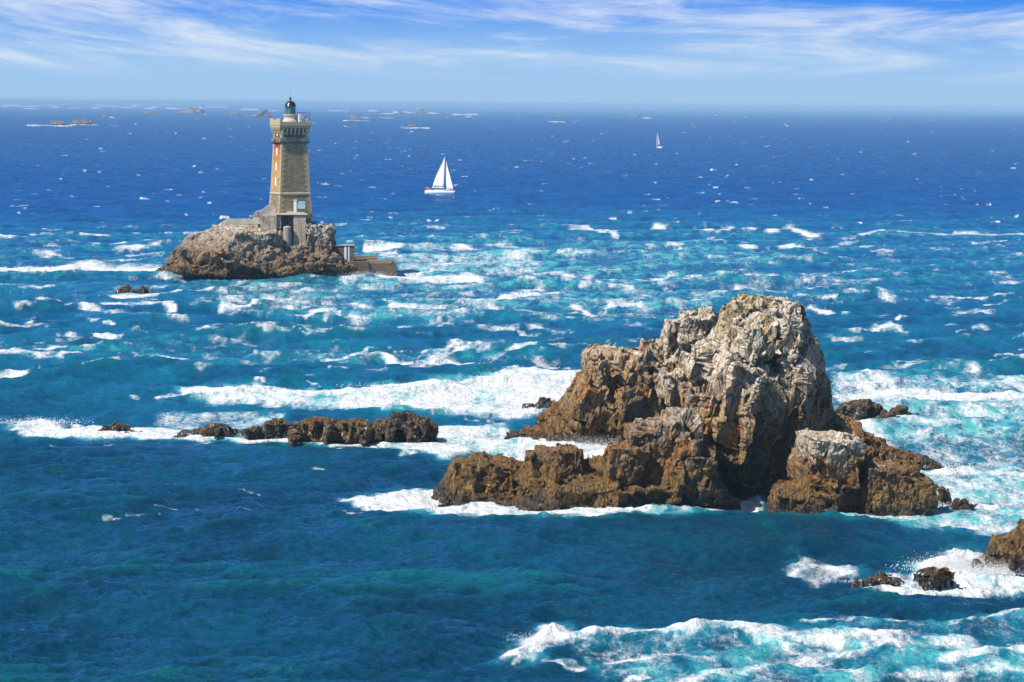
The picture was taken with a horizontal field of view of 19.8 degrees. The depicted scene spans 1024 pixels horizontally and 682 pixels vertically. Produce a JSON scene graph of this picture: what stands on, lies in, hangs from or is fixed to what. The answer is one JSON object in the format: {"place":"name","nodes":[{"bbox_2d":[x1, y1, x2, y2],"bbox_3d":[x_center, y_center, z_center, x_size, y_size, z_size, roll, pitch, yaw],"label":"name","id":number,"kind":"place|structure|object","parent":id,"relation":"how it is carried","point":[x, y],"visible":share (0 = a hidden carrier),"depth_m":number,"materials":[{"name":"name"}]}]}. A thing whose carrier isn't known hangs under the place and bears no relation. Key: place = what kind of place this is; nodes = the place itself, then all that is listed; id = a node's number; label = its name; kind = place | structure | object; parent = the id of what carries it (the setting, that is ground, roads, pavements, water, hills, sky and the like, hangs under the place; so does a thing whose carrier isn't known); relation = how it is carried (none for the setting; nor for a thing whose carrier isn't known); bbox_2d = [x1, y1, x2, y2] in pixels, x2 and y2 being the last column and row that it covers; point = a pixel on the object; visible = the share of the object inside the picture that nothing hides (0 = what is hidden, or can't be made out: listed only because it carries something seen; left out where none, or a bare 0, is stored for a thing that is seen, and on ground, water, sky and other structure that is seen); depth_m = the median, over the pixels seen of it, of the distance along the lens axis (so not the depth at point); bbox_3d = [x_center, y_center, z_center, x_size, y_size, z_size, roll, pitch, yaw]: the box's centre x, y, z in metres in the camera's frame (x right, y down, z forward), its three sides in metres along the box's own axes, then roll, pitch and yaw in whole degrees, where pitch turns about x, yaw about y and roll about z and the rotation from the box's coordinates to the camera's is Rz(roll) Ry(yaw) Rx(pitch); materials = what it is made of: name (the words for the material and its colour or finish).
{"place":"outdoors","nodes":[
{"label":"outdoors","id":0,"kind":"place"},
{"bbox_2d":[0,102,1023,681],"bbox_3d":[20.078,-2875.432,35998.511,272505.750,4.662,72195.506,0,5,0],"label":"sea","id":1,"kind":"structure","parent":0,"point":[884,246],"depth_m":424.12,"materials":[{"name":"liquid"}]},
{"bbox_2d":[50,120,68,124],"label":"reef","id":2,"kind":"object","parent":1,"relation":"in","point":[56,122],"visible":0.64,"depth_m":4826.84},
{"bbox_2d":[71,119,92,124],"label":"reef","id":3,"kind":"object","parent":1,"relation":"in","point":[84,121],"visible":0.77,"depth_m":5038.12},
{"bbox_2d":[97,421,130,430],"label":"sea rock","id":4,"kind":"object","parent":1,"relation":"in","point":[116,426],"visible":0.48,"depth_m":351.04,"materials":[{"name":"stone"}]},
{"bbox_2d":[115,284,132,292],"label":"sea rock","id":5,"kind":"object","parent":1,"relation":"in","point":[125,288],"visible":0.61,"depth_m":608.86,"materials":[{"name":"grey stone"}]},
{"bbox_2d":[131,285,152,292],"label":"sea rock","id":6,"kind":"object","parent":1,"relation":"in","point":[142,289],"visible":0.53,"depth_m":608.91,"materials":[{"name":"grey stone"}]},
{"bbox_2d":[140,111,157,113],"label":"reef","id":7,"kind":"object","parent":1,"relation":"in","point":[148,112],"visible":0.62,"depth_m":9011.18},
{"bbox_2d":[176,107,204,112],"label":"reef","id":8,"kind":"object","parent":1,"relation":"in","point":[192,110],"visible":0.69,"depth_m":10238.04},
{"bbox_2d":[173,422,261,438],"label":"sea rock","id":9,"kind":"object","parent":1,"relation":"in","point":[215,430],"visible":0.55,"depth_m":347.99,"materials":[{"name":"brown stone"}]},
{"bbox_2d":[155,217,355,279],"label":"islet","id":10,"kind":"object","parent":1,"relation":"in","point":[226,251],"visible":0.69,"depth_m":668.45,"materials":[{"name":"brown stone"}]},
{"bbox_2d":[225,216,260,224],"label":"boundary wall","id":11,"kind":"structure","parent":10,"relation":"on","point":[242,221],"depth_m":671.20,"materials":[{"name":"concrete"}]},
{"bbox_2d":[261,211,306,244],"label":"terrace","id":12,"kind":"structure","parent":10,"relation":"on","point":[297,221],"depth_m":673.17,"materials":[{"name":"concrete"}]},
{"bbox_2d":[251,205,269,217],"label":"ramp wall","id":13,"kind":"structure","parent":12,"relation":"on","point":[265,210],"depth_m":674.87,"materials":[{"name":"grey concrete"}]},
{"bbox_2d":[269,207,275,214],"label":"stairs","id":14,"kind":"structure","parent":12,"relation":"on","point":[273,212],"depth_m":673.55,"materials":[{"name":"concrete"}]},
{"bbox_2d":[294,200,296,212],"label":"pillar","id":15,"kind":"structure","parent":12,"relation":"on","point":[295,206],"depth_m":675.43,"materials":[{"name":"white paint"}]},
{"bbox_2d":[298,201,304,211],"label":"panel","id":16,"kind":"object","parent":12,"relation":"on","point":[301,204],"visible":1,"depth_m":675.62,"materials":[{"name":"blue glass"}]},
{"bbox_2d":[283,226,290,246],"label":"tank","id":17,"kind":"object","parent":10,"relation":"on","point":[286,236],"visible":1,"depth_m":671.93,"materials":[{"name":"grey metal"}]},
{"bbox_2d":[269,93,312,224],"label":"lighthouse","id":18,"kind":"object","parent":10,"relation":"on","point":[290,175],"visible":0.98,"depth_m":677.05,"materials":[{"name":"stone"}]},
{"bbox_2d":[323,255,395,276],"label":"pier","id":19,"kind":"structure","parent":10,"relation":"on","point":[362,264],"depth_m":676.95,"materials":[{"name":"grey concrete"}]},
{"bbox_2d":[335,244,354,260],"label":"hut","id":20,"kind":"object","parent":19,"relation":"on","point":[345,252],"visible":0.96,"depth_m":675.97,"materials":[{"name":"concrete"}]},
{"bbox_2d":[344,247,346,260],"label":"door","id":21,"kind":"structure","parent":20,"relation":"in","point":[345,248],"depth_m":675.92,"materials":[{"name":"white paint"}]},
{"bbox_2d":[243,109,272,116],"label":"reef","id":22,"kind":"object","parent":1,"relation":"in","point":[264,113],"visible":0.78,"depth_m":7923.14},
{"bbox_2d":[259,418,298,438],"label":"sea rock","id":23,"kind":"object","parent":1,"relation":"in","point":[272,428],"visible":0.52,"depth_m":347.20,"materials":[{"name":"stone"}]},
{"bbox_2d":[0,103,651,126],"bbox_3d":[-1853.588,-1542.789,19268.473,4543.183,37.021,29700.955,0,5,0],"label":"breaking surf","id":24,"kind":"structure","parent":1,"relation":"on","point":[100,105],"depth_m":16461.36,"materials":[{"name":"white liquid"}]},
{"bbox_2d":[287,416,375,446],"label":"sea rock","id":25,"kind":"object","parent":1,"relation":"in","point":[327,430],"visible":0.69,"depth_m":342.85,"materials":[{"name":"brown stone"}]},
{"bbox_2d":[348,114,361,119],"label":"reef","id":26,"kind":"object","parent":1,"relation":"in","point":[355,117],"visible":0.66,"depth_m":6850.71},
{"bbox_2d":[368,410,438,442],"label":"sea rock","id":27,"kind":"object","parent":1,"relation":"in","point":[404,426],"visible":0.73,"depth_m":343.34,"materials":[{"name":"stone"}]},
{"bbox_2d":[411,109,428,113],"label":"reef","id":28,"kind":"object","parent":1,"relation":"in","point":[420,111],"visible":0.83,"depth_m":11409.91},
{"bbox_2d":[425,157,455,193],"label":"sailboat","id":29,"kind":"object","parent":1,"relation":"on","point":[439,180],"visible":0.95,"depth_m":1293.92,"materials":[{"name":"white fabric"}]},
{"bbox_2d":[0,265,1023,642],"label":"sea spray","id":30,"kind":"object","parent":1,"relation":"on","point":[964,567],"visible":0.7,"depth_m":326.06,"materials":[{"name":"white liquid"}]},
{"bbox_2d":[522,397,554,408],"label":"sea rock","id":31,"kind":"object","parent":1,"relation":"in","point":[543,402],"visible":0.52,"depth_m":384.72,"materials":[{"name":"grey stone"}]},
{"bbox_2d":[431,406,740,510],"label":"sea rock","id":32,"kind":"object","parent":1,"relation":"in","point":[667,456],"visible":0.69,"depth_m":288.03,"materials":[{"name":"brown stone"}]},
{"bbox_2d":[504,292,941,500],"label":"sea stack","id":33,"kind":"object","parent":1,"relation":"in","point":[744,375],"visible":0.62,"depth_m":299.26,"materials":[{"name":"stone"}]},
{"bbox_2d":[765,428,938,515],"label":"sea rock","id":34,"kind":"object","parent":1,"relation":"in","point":[829,470],"visible":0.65,"depth_m":284.46,"materials":[{"name":"brown stone"}]},
{"bbox_2d":[835,398,882,420],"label":"sea rock","id":35,"kind":"object","parent":1,"relation":"in","point":[859,409],"visible":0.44,"depth_m":375.52,"materials":[{"name":"grey stone"}]},
{"bbox_2d":[851,578,867,587],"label":"sea rock","id":36,"kind":"object","parent":1,"relation":"in","point":[858,583],"visible":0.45,"depth_m":245.61,"materials":[{"name":"brown stone"}]},
{"bbox_2d":[873,408,896,418],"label":"sea rock","id":37,"kind":"object","parent":1,"relation":"in","point":[884,413],"visible":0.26,"depth_m":369.02,"materials":[{"name":"stone"}]},
{"bbox_2d":[866,571,904,585],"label":"sea rock","id":38,"kind":"object","parent":1,"relation":"in","point":[880,577],"visible":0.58,"depth_m":245.89,"materials":[{"name":"stone"}]},
{"bbox_2d":[889,404,918,414],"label":"sea rock","id":39,"kind":"object","parent":1,"relation":"in","point":[902,409],"visible":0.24,"depth_m":376.77,"materials":[{"name":"stone"}]},
{"bbox_2d":[913,566,955,590],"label":"sea rock","id":40,"kind":"object","parent":1,"relation":"in","point":[935,578],"visible":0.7,"depth_m":246.01,"materials":[{"name":"stone"}]},
{"bbox_2d":[937,486,951,507],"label":"sea rock","id":41,"kind":"object","parent":1,"relation":"in","point":[944,496],"visible":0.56,"depth_m":293.69,"materials":[{"name":"stone"}]},
{"bbox_2d":[951,498,977,509],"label":"sea rock","id":42,"kind":"object","parent":1,"relation":"in","point":[959,504],"visible":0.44,"depth_m":290.11,"materials":[{"name":"stone"}]},
{"bbox_2d":[967,519,1023,572],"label":"sea rock","id":43,"kind":"object","parent":1,"relation":"in","point":[1008,547],"visible":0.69,"depth_m":252.65,"materials":[{"name":"brown stone"}]},
{"bbox_2d":[0,0,1023,108],"label":"sky","id":44,"kind":"structure","parent":0,"point":[931,54],"materials":[{"name":"blue"}]}
]}

